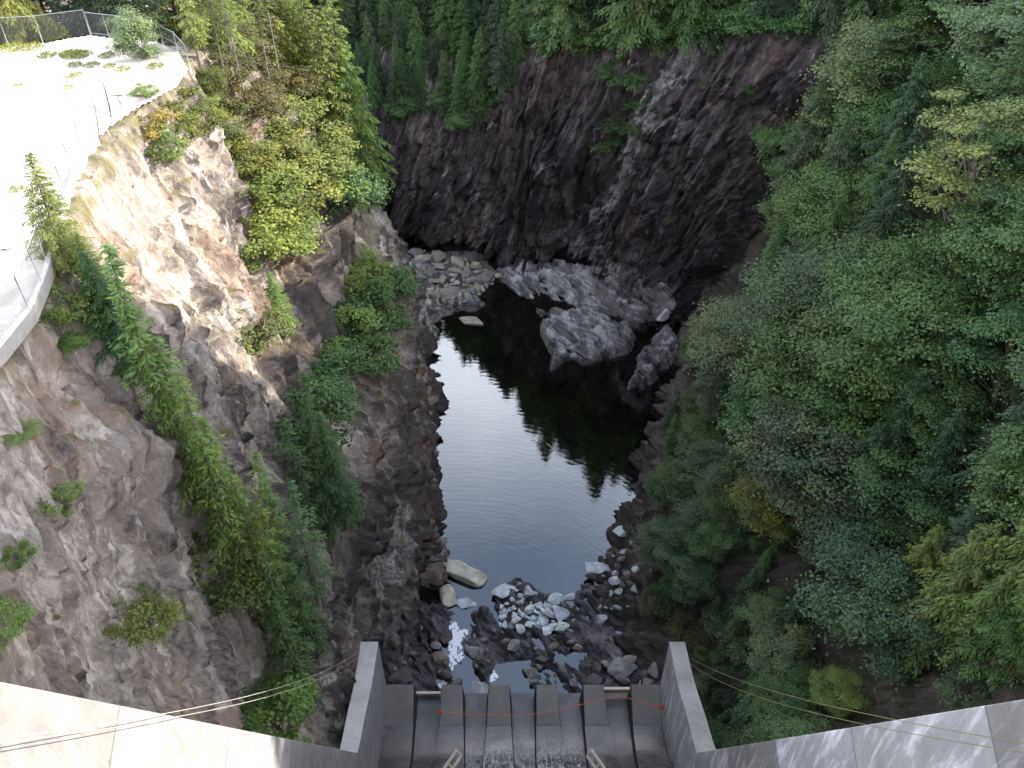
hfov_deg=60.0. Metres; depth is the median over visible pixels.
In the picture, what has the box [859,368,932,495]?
conifer
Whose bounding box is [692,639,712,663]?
shrub
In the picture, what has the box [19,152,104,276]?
conifer
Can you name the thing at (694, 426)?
leafy tree
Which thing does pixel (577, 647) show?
boulder
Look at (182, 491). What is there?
conifer
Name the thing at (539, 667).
boulder
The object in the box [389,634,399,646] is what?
boulder
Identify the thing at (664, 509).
shrub
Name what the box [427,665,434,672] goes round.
boulder
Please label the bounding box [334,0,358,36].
conifer
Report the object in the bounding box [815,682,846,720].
shrub
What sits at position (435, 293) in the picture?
boulder
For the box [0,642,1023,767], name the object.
concrete spillway
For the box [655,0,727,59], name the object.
conifer
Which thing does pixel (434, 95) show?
bush
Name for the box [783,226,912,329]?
leafy tree
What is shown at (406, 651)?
boulder
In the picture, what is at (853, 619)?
leafy tree
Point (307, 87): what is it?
shrub
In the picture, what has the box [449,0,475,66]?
conifer
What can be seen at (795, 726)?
leafy tree
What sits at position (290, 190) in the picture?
shrub
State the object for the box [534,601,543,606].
boulder
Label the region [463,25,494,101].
conifer
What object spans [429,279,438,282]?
boulder
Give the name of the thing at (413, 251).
boulder
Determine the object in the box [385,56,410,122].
conifer
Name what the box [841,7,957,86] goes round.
leafy tree
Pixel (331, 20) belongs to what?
conifer
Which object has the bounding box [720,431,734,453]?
conifer
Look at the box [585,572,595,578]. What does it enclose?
boulder
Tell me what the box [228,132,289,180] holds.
shrub
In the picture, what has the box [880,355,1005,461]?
leafy tree
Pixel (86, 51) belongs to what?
grass tuft
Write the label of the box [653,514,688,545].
leafy tree
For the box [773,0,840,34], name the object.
conifer
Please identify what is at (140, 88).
shrub
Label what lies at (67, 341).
shrub
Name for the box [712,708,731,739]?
conifer
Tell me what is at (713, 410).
leafy tree
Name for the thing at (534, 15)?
conifer
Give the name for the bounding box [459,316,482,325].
boulder
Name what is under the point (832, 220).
conifer
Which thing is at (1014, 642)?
leafy tree
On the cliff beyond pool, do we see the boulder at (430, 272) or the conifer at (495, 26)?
the conifer at (495, 26)
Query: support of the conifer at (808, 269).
on the hillside
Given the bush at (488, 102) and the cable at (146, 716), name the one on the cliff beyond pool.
the bush at (488, 102)
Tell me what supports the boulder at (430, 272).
on the riverbed
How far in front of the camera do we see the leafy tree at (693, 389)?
99.34 m
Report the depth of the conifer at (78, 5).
88.07 m
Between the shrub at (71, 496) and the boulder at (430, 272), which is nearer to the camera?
the shrub at (71, 496)
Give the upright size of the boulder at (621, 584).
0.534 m
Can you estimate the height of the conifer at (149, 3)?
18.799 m
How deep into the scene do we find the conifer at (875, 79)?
94.31 m
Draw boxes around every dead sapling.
[92,95,103,140]
[102,73,114,117]
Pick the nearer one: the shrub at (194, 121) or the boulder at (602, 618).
the shrub at (194, 121)
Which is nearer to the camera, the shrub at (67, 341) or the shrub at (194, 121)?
the shrub at (67, 341)
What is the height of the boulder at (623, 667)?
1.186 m
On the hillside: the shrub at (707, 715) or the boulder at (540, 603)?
the shrub at (707, 715)
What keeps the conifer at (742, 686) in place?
on the hillside
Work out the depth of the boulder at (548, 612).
92.05 m
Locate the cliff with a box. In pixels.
[0,0,458,748]
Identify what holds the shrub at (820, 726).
on the hillside
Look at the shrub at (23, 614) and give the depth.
41.43 m
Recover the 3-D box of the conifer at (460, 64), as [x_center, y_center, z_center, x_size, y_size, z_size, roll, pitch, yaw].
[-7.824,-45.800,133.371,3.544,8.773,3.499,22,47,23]
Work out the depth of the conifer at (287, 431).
68.58 m
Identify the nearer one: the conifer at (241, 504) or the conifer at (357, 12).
the conifer at (241, 504)
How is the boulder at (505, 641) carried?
on the riverbed
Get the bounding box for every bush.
[98,4,163,59]
[379,85,420,118]
[400,90,452,116]
[432,93,466,118]
[440,98,488,129]
[469,79,502,105]
[522,13,565,43]
[569,21,604,54]
[574,20,635,50]
[583,132,623,155]
[594,57,650,91]
[598,114,642,135]
[602,81,655,112]
[611,15,677,45]
[656,1,684,39]
[671,0,721,37]
[698,0,748,38]
[712,0,777,40]
[735,0,817,40]
[741,84,763,94]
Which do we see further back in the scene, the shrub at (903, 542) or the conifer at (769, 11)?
the conifer at (769, 11)
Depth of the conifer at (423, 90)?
135.71 m
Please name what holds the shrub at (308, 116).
on the cliff
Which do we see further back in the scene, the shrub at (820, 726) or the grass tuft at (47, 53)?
the grass tuft at (47, 53)
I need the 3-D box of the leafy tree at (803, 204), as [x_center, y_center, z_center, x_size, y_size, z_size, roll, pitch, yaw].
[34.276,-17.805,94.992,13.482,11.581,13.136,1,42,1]
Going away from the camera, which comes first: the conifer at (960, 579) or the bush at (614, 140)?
the conifer at (960, 579)
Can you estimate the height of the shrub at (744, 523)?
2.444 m
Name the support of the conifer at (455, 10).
on the cliff beyond pool
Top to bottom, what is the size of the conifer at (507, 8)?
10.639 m
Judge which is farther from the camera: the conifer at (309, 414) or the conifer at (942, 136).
the conifer at (942, 136)
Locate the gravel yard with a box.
[0,35,187,340]
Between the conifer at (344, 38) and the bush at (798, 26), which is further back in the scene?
the conifer at (344, 38)
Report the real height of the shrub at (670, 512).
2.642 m
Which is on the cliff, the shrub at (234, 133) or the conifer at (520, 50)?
the shrub at (234, 133)
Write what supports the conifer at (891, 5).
on the hillside
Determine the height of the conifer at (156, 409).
15.632 m
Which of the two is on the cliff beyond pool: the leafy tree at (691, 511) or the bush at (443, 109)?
the bush at (443, 109)
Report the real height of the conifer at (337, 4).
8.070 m
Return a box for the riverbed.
[380,245,680,692]
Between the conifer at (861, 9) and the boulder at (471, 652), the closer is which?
the boulder at (471, 652)
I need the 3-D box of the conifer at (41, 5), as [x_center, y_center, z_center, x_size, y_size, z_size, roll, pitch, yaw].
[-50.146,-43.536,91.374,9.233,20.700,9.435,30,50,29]
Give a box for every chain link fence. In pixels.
[0,9,90,46]
[0,121,83,335]
[74,98,110,138]
[84,11,120,37]
[158,24,191,73]
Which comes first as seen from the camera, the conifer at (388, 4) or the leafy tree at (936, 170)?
the leafy tree at (936, 170)
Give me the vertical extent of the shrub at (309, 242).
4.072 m
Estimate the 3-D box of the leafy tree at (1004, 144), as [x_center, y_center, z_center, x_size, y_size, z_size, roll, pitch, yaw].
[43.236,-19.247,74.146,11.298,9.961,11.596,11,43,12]
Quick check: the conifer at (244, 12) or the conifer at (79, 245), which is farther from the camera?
the conifer at (244, 12)
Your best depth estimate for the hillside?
84.80 m
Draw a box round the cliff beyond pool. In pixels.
[269,0,879,327]
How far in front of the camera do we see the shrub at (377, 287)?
86.38 m
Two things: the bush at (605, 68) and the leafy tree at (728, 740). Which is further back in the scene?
the bush at (605, 68)
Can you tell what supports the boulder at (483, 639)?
on the riverbed
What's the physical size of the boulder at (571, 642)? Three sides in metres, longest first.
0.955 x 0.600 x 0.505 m
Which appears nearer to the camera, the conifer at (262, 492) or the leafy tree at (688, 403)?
the conifer at (262, 492)
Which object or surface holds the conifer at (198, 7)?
on the cliff
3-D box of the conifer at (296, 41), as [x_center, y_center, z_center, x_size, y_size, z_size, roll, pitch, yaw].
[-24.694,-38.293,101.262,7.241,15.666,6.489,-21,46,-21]
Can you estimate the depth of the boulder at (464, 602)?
93.57 m
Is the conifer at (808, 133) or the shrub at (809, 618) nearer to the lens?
the shrub at (809, 618)
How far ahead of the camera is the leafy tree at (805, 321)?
79.17 m
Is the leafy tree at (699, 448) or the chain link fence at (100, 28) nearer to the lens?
the chain link fence at (100, 28)
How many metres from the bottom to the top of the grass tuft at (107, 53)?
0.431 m
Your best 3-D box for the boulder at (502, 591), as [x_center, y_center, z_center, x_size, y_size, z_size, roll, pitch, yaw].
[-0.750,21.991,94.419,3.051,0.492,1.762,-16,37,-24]
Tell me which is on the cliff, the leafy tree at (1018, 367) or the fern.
the fern
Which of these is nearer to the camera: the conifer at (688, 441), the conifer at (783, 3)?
the conifer at (688, 441)
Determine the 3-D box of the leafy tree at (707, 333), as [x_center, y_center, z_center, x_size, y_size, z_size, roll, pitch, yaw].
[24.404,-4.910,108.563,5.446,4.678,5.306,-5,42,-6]
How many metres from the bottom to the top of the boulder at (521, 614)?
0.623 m
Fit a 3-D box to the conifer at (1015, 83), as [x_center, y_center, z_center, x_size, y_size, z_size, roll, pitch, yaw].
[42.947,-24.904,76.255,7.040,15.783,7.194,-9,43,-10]
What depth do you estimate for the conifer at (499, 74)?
126.52 m
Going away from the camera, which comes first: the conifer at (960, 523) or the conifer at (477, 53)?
the conifer at (960, 523)
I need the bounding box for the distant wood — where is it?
[191,0,334,64]
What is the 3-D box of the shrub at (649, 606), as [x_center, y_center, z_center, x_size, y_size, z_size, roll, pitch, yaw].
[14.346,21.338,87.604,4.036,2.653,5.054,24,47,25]
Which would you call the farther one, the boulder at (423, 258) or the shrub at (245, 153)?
the boulder at (423, 258)
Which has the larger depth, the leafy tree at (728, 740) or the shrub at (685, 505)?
the shrub at (685, 505)
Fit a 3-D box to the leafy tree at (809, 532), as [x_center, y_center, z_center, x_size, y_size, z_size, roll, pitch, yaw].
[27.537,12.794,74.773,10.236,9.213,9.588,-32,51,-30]
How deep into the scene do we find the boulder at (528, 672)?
87.58 m
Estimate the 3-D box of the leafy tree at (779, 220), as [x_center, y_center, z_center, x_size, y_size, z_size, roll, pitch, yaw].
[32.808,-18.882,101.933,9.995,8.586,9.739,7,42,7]
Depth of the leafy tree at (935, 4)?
90.02 m
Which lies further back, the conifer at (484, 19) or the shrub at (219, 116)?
the conifer at (484, 19)
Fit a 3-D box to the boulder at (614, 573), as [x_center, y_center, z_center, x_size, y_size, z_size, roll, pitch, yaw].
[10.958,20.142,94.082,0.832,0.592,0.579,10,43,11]
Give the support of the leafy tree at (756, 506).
on the hillside
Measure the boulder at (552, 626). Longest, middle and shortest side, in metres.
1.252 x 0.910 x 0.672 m
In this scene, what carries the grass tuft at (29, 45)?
on the gravel yard
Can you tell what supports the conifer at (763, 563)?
on the hillside
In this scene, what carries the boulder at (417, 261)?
on the riverbed
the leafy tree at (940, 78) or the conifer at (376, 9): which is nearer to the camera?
the leafy tree at (940, 78)
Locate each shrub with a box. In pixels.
[0,594,37,657]
[1,540,40,572]
[30,476,87,519]
[38,273,93,329]
[56,305,103,354]
[102,581,188,649]
[126,81,162,98]
[137,108,183,141]
[144,122,192,163]
[148,95,202,135]
[174,84,222,116]
[183,107,238,139]
[187,530,281,622]
[189,18,258,41]
[192,64,232,101]
[207,46,257,82]
[215,81,271,116]
[215,95,260,145]
[224,135,261,170]
[226,33,275,56]
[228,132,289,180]
[230,295,301,355]
[232,162,312,208]
[235,158,322,239]
[238,659,320,743]
[239,210,307,275]
[240,52,293,93]
[240,78,289,119]
[253,121,316,162]
[256,133,323,184]
[256,198,328,260]
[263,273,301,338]
[264,89,332,136]
[264,373,366,465]
[266,65,324,107]
[267,148,353,222]
[274,115,361,160]
[275,119,373,178]
[279,342,360,424]
[293,75,339,111]
[312,152,377,200]
[315,303,382,363]
[324,171,392,219]
[326,318,411,380]
[328,272,400,338]
[343,248,405,297]
[354,261,422,330]
[632,581,671,618]
[647,495,688,520]
[659,510,685,530]
[663,603,714,648]
[672,497,697,527]
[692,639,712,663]
[694,670,730,715]
[697,602,733,637]
[704,709,723,747]
[708,644,739,679]
[710,686,739,713]
[714,612,754,657]
[726,631,768,679]
[728,710,761,745]
[736,681,759,729]
[738,506,794,544]
[740,591,753,614]
[748,533,787,558]
[750,591,793,625]
[772,518,801,545]
[795,564,831,587]
[801,666,819,700]
[804,593,818,623]
[809,469,832,502]
[813,721,834,732]
[815,579,846,610]
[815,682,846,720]
[836,395,881,418]
[838,584,875,604]
[850,416,883,439]
[894,519,915,551]
[932,657,993,711]
[965,625,1023,682]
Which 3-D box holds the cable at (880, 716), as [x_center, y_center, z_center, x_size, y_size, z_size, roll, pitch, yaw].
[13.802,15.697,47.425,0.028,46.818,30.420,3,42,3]
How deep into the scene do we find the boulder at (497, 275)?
137.38 m
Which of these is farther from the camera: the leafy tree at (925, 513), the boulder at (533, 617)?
the boulder at (533, 617)
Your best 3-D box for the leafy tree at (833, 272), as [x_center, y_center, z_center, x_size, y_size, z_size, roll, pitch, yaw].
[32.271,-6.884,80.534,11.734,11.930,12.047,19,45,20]
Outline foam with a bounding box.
[437,622,497,688]
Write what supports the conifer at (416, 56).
on the cliff beyond pool
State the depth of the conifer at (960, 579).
60.92 m
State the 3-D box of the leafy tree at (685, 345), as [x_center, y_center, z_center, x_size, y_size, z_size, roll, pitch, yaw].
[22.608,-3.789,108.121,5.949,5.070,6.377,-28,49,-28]
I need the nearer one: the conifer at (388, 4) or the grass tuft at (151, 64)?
the grass tuft at (151, 64)
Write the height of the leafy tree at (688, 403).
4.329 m
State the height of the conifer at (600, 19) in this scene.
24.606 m
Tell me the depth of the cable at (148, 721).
25.70 m
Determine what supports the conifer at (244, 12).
on the cliff
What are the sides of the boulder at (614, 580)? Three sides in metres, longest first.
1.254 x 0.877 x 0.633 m
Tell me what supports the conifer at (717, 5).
on the cliff beyond pool
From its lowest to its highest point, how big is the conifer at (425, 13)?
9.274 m
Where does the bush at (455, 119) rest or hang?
on the cliff beyond pool
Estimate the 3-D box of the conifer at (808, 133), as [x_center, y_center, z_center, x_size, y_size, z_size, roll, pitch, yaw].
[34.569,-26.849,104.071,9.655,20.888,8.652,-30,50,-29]
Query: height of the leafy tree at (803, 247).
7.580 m
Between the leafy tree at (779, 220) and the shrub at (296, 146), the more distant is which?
the leafy tree at (779, 220)
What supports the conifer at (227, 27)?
on the cliff
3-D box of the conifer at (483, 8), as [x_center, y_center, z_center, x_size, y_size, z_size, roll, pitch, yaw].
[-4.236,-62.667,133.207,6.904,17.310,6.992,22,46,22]
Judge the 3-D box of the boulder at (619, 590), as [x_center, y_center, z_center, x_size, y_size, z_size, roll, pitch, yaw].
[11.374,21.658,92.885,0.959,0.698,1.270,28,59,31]
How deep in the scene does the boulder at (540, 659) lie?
88.14 m
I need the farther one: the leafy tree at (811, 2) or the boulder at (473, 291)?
the boulder at (473, 291)
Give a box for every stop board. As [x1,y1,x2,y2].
[416,691,440,695]
[604,687,629,692]
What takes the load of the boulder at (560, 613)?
on the riverbed
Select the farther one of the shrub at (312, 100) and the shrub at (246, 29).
the shrub at (312, 100)
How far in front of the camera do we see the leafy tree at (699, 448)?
88.22 m
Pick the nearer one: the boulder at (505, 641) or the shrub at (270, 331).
the shrub at (270, 331)
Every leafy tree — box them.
[625,515,690,579]
[641,454,701,518]
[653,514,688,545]
[662,492,726,557]
[662,551,724,606]
[666,718,734,767]
[669,408,726,455]
[670,452,714,492]
[674,388,711,419]
[675,330,707,370]
[676,295,776,389]
[682,433,737,477]
[682,517,742,565]
[689,326,724,344]
[689,378,717,402]
[690,378,739,423]
[694,474,744,532]
[695,444,754,500]
[711,365,751,400]
[712,373,824,465]
[714,241,850,373]
[716,724,758,748]
[725,464,808,542]
[726,390,899,542]
[729,300,885,420]
[731,582,789,643]
[740,114,819,181]
[740,651,815,711]
[741,695,786,741]
[743,608,827,684]
[745,696,836,743]
[748,404,823,458]
[755,298,836,368]
[755,668,822,723]
[756,179,810,246]
[759,276,930,400]
[767,510,949,702]
[770,154,888,253]
[772,233,825,278]
[776,344,927,470]
[781,0,885,40]
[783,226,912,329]
[785,474,893,573]
[786,48,935,174]
[794,252,1009,409]
[796,78,840,131]
[796,230,928,349]
[800,12,923,105]
[804,662,873,721]
[823,82,938,166]
[833,436,968,547]
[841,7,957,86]
[857,216,1008,334]
[874,0,960,48]
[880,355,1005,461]
[894,86,1023,242]
[907,0,988,51]
[912,41,1011,138]
[912,171,1023,311]
[919,299,1023,412]
[924,0,1023,103]
[935,630,980,671]
[949,583,1023,692]
[954,419,1023,546]
[962,94,1023,192]
[994,303,1023,386]
[1010,31,1023,45]
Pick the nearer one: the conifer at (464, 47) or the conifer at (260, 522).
the conifer at (260, 522)
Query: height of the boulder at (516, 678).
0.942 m
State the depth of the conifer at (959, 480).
65.72 m
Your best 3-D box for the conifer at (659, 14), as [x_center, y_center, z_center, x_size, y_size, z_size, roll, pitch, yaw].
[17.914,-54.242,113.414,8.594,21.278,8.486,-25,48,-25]
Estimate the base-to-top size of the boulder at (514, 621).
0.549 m
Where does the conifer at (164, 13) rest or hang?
on the cliff
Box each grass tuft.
[0,42,21,53]
[6,184,24,192]
[18,41,44,51]
[36,50,56,58]
[58,48,78,57]
[61,47,87,59]
[62,83,75,88]
[66,61,81,67]
[69,71,81,76]
[70,50,93,58]
[82,60,99,68]
[97,52,113,58]
[103,63,116,68]
[113,64,130,71]
[144,61,163,69]
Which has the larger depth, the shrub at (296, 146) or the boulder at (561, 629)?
the boulder at (561, 629)
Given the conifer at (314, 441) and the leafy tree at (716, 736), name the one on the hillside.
the leafy tree at (716, 736)
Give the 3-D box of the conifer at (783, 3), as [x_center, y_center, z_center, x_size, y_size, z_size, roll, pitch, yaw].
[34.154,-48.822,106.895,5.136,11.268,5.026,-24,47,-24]
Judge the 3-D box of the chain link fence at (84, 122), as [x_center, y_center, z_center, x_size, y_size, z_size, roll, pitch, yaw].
[-29.873,-18.704,63.157,0.836,2.860,1.070,-10,35,9]
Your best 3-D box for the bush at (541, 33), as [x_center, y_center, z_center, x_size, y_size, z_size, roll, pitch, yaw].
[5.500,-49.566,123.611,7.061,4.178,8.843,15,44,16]
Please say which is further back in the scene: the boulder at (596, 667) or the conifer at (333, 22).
the conifer at (333, 22)
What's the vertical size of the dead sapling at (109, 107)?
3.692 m
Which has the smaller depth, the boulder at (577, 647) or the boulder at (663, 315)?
the boulder at (577, 647)
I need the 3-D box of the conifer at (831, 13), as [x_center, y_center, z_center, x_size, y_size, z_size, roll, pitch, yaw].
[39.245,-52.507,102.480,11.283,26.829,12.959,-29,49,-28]
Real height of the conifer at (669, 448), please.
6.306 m
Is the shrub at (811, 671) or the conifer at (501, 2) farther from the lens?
the conifer at (501, 2)
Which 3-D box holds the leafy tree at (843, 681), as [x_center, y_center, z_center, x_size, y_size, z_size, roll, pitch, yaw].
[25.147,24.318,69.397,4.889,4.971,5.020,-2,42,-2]
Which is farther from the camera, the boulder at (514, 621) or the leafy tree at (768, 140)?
the leafy tree at (768, 140)
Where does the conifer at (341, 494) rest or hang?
on the cliff
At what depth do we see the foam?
89.74 m
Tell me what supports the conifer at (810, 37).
on the hillside
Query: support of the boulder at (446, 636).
on the riverbed
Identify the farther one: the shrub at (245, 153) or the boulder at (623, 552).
the boulder at (623, 552)
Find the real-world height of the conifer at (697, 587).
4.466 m
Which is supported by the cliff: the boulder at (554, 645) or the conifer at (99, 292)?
the conifer at (99, 292)
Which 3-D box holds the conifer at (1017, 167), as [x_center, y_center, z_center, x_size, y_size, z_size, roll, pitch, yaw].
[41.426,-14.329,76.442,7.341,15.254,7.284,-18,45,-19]
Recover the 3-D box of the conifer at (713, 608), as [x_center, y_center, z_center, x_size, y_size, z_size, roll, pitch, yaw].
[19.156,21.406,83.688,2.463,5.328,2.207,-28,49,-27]
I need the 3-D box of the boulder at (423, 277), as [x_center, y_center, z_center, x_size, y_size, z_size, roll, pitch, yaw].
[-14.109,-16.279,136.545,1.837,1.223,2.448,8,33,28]
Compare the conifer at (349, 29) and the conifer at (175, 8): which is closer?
the conifer at (175, 8)
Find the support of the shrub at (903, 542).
on the hillside
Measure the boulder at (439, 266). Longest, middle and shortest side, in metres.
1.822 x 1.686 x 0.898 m
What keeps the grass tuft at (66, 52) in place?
on the gravel yard
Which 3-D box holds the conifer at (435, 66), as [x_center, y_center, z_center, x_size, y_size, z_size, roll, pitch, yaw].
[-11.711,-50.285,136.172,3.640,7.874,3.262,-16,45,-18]
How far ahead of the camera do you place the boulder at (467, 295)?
132.98 m
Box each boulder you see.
[387,666,419,684]
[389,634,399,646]
[401,647,411,656]
[407,618,418,631]
[409,248,423,255]
[412,259,421,264]
[414,254,428,262]
[415,263,425,269]
[416,273,426,282]
[423,268,438,277]
[424,298,431,306]
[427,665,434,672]
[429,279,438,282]
[430,641,441,649]
[431,288,440,299]
[432,250,445,262]
[432,651,449,665]
[434,263,444,268]
[438,274,445,283]
[439,627,452,643]
[440,286,460,297]
[440,583,456,606]
[441,669,452,679]
[446,559,487,587]
[448,267,461,272]
[448,273,459,277]
[450,677,461,684]
[451,256,464,266]
[453,280,459,284]
[456,597,477,608]
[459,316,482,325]
[459,673,468,679]
[461,269,469,276]
[464,291,471,300]
[464,644,478,658]
[466,288,477,294]
[471,261,480,268]
[471,680,488,692]
[472,270,482,274]
[473,283,480,292]
[474,271,494,284]
[478,646,484,657]
[479,637,488,642]
[491,583,518,598]
[493,273,502,278]
[498,614,506,620]
[499,608,507,614]
[500,638,510,646]
[502,620,507,628]
[507,639,519,651]
[507,673,527,684]
[510,618,518,624]
[516,624,525,633]
[518,609,525,617]
[521,668,537,679]
[522,585,534,597]
[525,604,534,614]
[525,621,535,627]
[529,614,535,621]
[529,679,537,685]
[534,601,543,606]
[535,655,549,663]
[535,664,542,670]
[538,615,548,626]
[542,626,550,634]
[543,603,552,608]
[543,608,553,617]
[547,592,565,605]
[549,623,555,630]
[549,642,558,649]
[552,605,569,620]
[552,678,556,684]
[556,625,567,632]
[565,593,581,600]
[566,639,574,644]
[569,679,577,687]
[572,644,581,649]
[585,562,610,573]
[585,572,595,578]
[586,673,602,684]
[591,661,601,675]
[595,549,601,558]
[595,614,606,623]
[600,660,609,668]
[604,675,616,686]
[607,657,637,677]
[608,576,619,584]
[611,570,619,576]
[613,526,625,536]
[613,605,621,610]
[614,561,622,569]
[614,587,622,594]
[614,674,630,684]
[617,555,625,561]
[619,580,624,587]
[620,549,626,554]
[622,570,631,575]
[622,655,636,662]
[626,580,633,587]
[630,583,637,593]
[631,566,639,573]
[642,677,654,684]
[647,662,658,678]
[656,308,670,321]
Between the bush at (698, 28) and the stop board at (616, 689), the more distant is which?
the bush at (698, 28)
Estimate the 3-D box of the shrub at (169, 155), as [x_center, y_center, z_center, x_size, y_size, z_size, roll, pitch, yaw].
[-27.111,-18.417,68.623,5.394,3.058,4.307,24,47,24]
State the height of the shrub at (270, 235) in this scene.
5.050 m
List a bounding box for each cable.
[0,651,358,739]
[0,657,357,743]
[689,657,1023,743]
[690,664,1023,752]
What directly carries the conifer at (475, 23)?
on the cliff beyond pool
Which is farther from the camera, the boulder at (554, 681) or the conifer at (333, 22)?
the conifer at (333, 22)
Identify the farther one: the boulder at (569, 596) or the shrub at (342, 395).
the boulder at (569, 596)
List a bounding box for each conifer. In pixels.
[0,0,73,46]
[10,0,100,41]
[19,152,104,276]
[46,0,117,39]
[66,0,143,37]
[69,231,139,329]
[74,252,159,387]
[88,0,180,41]
[97,242,191,474]
[113,304,195,488]
[132,0,179,29]
[139,0,210,45]
[140,336,221,520]
[170,0,212,75]
[170,373,254,535]
[177,0,255,57]
[190,0,232,22]
[190,431,280,585]
[195,418,251,550]
[201,0,236,97]
[212,1,247,86]
[214,0,250,113]
[224,0,258,71]
[226,475,285,614]
[240,0,303,89]
[245,503,314,639]
[246,450,293,572]
[249,0,275,95]
[254,549,320,681]
[258,0,288,96]
[262,480,314,599]
[263,0,320,69]
[267,600,330,724]
[274,0,323,120]
[280,418,323,539]
[282,479,339,612]
[283,562,331,671]
[289,0,333,134]
[294,371,327,472]
[303,412,371,544]
[303,434,346,562]
[305,10,375,183]
[313,0,367,135]
[319,0,340,20]
[320,39,396,199]
[322,0,338,54]
[325,27,343,77]
[332,0,346,13]
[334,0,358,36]
[336,16,355,65]
[338,3,360,50]
[350,0,364,25]
[353,42,367,83]
[355,0,381,49]
[355,139,385,212]
[358,15,381,71]
[365,36,387,92]
[365,59,383,109]
[370,0,379,14]
[373,0,390,18]
[376,0,400,30]
[377,0,394,48]
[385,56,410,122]
[388,38,408,91]
[389,0,406,18]
[390,0,412,65]
[395,0,417,42]
[404,27,429,91]
[405,0,425,20]
[405,7,429,64]
[409,69,426,116]
[415,61,427,98]
[418,0,437,37]
[420,0,448,16]
[427,30,446,81]
[428,0,446,41]
[428,0,461,58]
[434,50,452,100]
[447,68,468,118]
[448,0,471,33]
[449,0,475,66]
[449,0,491,56]
[449,50,468,101]
[455,27,472,83]
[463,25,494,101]
[463,58,487,119]
[473,0,493,20]
[474,0,498,69]
[477,0,510,95]
[484,0,508,25]
[487,13,519,99]
[495,0,511,44]
[501,0,529,76]
[510,0,527,52]
[510,0,555,45]
[530,0,597,57]
[533,0,558,54]
[565,0,595,47]
[566,0,631,49]
[590,0,674,59]
[602,0,627,50]
[622,0,675,47]
[649,557,681,620]
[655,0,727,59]
[659,395,683,434]
[660,414,681,459]
[670,438,690,469]
[685,0,729,16]
[689,568,702,601]
[699,595,722,628]
[699,666,723,705]
[700,328,722,373]
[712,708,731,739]
[718,615,740,658]
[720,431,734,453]
[725,567,761,624]
[726,692,755,736]
[728,0,749,18]
[729,509,751,544]
[735,668,758,697]
[741,227,783,317]
[748,217,791,281]
[751,548,771,584]
[752,72,835,219]
[755,0,778,32]
[757,246,824,364]
[766,0,803,24]
[766,32,814,105]
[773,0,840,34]
[775,590,810,649]
[780,0,887,48]
[791,109,856,253]
[794,0,828,30]
[795,184,852,271]
[798,44,887,196]
[809,47,879,167]
[813,133,831,165]
[815,0,876,110]
[824,421,890,533]
[842,106,939,254]
[845,128,903,245]
[849,52,931,204]
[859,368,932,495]
[872,0,905,26]
[878,524,945,632]
[883,519,1010,674]
[885,408,966,528]
[905,220,935,280]
[908,97,962,212]
[913,468,1008,591]
[917,252,993,350]
[921,514,1023,669]
[926,389,1023,536]
[932,139,1023,281]
[950,28,1023,182]
[952,0,1014,63]
[970,212,1023,336]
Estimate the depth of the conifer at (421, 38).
136.33 m
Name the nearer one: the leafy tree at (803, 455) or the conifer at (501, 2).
the leafy tree at (803, 455)
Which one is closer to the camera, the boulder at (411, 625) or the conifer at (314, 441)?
the conifer at (314, 441)
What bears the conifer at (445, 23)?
on the cliff beyond pool
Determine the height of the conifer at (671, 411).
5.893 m
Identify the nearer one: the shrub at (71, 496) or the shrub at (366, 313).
the shrub at (71, 496)
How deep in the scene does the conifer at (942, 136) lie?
82.48 m
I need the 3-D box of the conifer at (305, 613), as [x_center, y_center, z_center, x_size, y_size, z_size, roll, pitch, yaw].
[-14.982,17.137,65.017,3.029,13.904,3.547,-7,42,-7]
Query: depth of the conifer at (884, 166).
88.14 m
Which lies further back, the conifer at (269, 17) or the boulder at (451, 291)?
the boulder at (451, 291)
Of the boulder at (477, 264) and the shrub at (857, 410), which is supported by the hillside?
the shrub at (857, 410)
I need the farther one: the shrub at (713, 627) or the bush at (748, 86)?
the bush at (748, 86)
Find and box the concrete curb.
[0,136,100,366]
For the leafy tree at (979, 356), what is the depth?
66.94 m
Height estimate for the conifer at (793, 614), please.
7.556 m
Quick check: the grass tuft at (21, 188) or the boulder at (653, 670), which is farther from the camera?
the boulder at (653, 670)
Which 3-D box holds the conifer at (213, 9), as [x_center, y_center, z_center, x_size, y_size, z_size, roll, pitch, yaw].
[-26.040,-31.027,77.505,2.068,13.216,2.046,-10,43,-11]
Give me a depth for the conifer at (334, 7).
143.50 m
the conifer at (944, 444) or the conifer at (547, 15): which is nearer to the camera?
the conifer at (944, 444)
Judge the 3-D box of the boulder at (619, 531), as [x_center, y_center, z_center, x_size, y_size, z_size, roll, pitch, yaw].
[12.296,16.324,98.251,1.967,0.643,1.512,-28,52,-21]
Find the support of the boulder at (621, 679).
on the riverbed
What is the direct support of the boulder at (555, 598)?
on the riverbed
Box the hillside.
[588,0,1023,747]
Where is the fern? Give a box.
[1,418,45,448]
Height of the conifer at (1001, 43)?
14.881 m
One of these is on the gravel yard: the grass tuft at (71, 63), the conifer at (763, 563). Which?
the grass tuft at (71, 63)
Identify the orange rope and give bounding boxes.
[437,696,663,714]
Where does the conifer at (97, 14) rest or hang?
on the cliff
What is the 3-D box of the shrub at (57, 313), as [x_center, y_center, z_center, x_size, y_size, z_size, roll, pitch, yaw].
[-26.640,-4.371,51.682,4.482,2.168,4.497,14,44,15]
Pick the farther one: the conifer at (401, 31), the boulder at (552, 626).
the conifer at (401, 31)

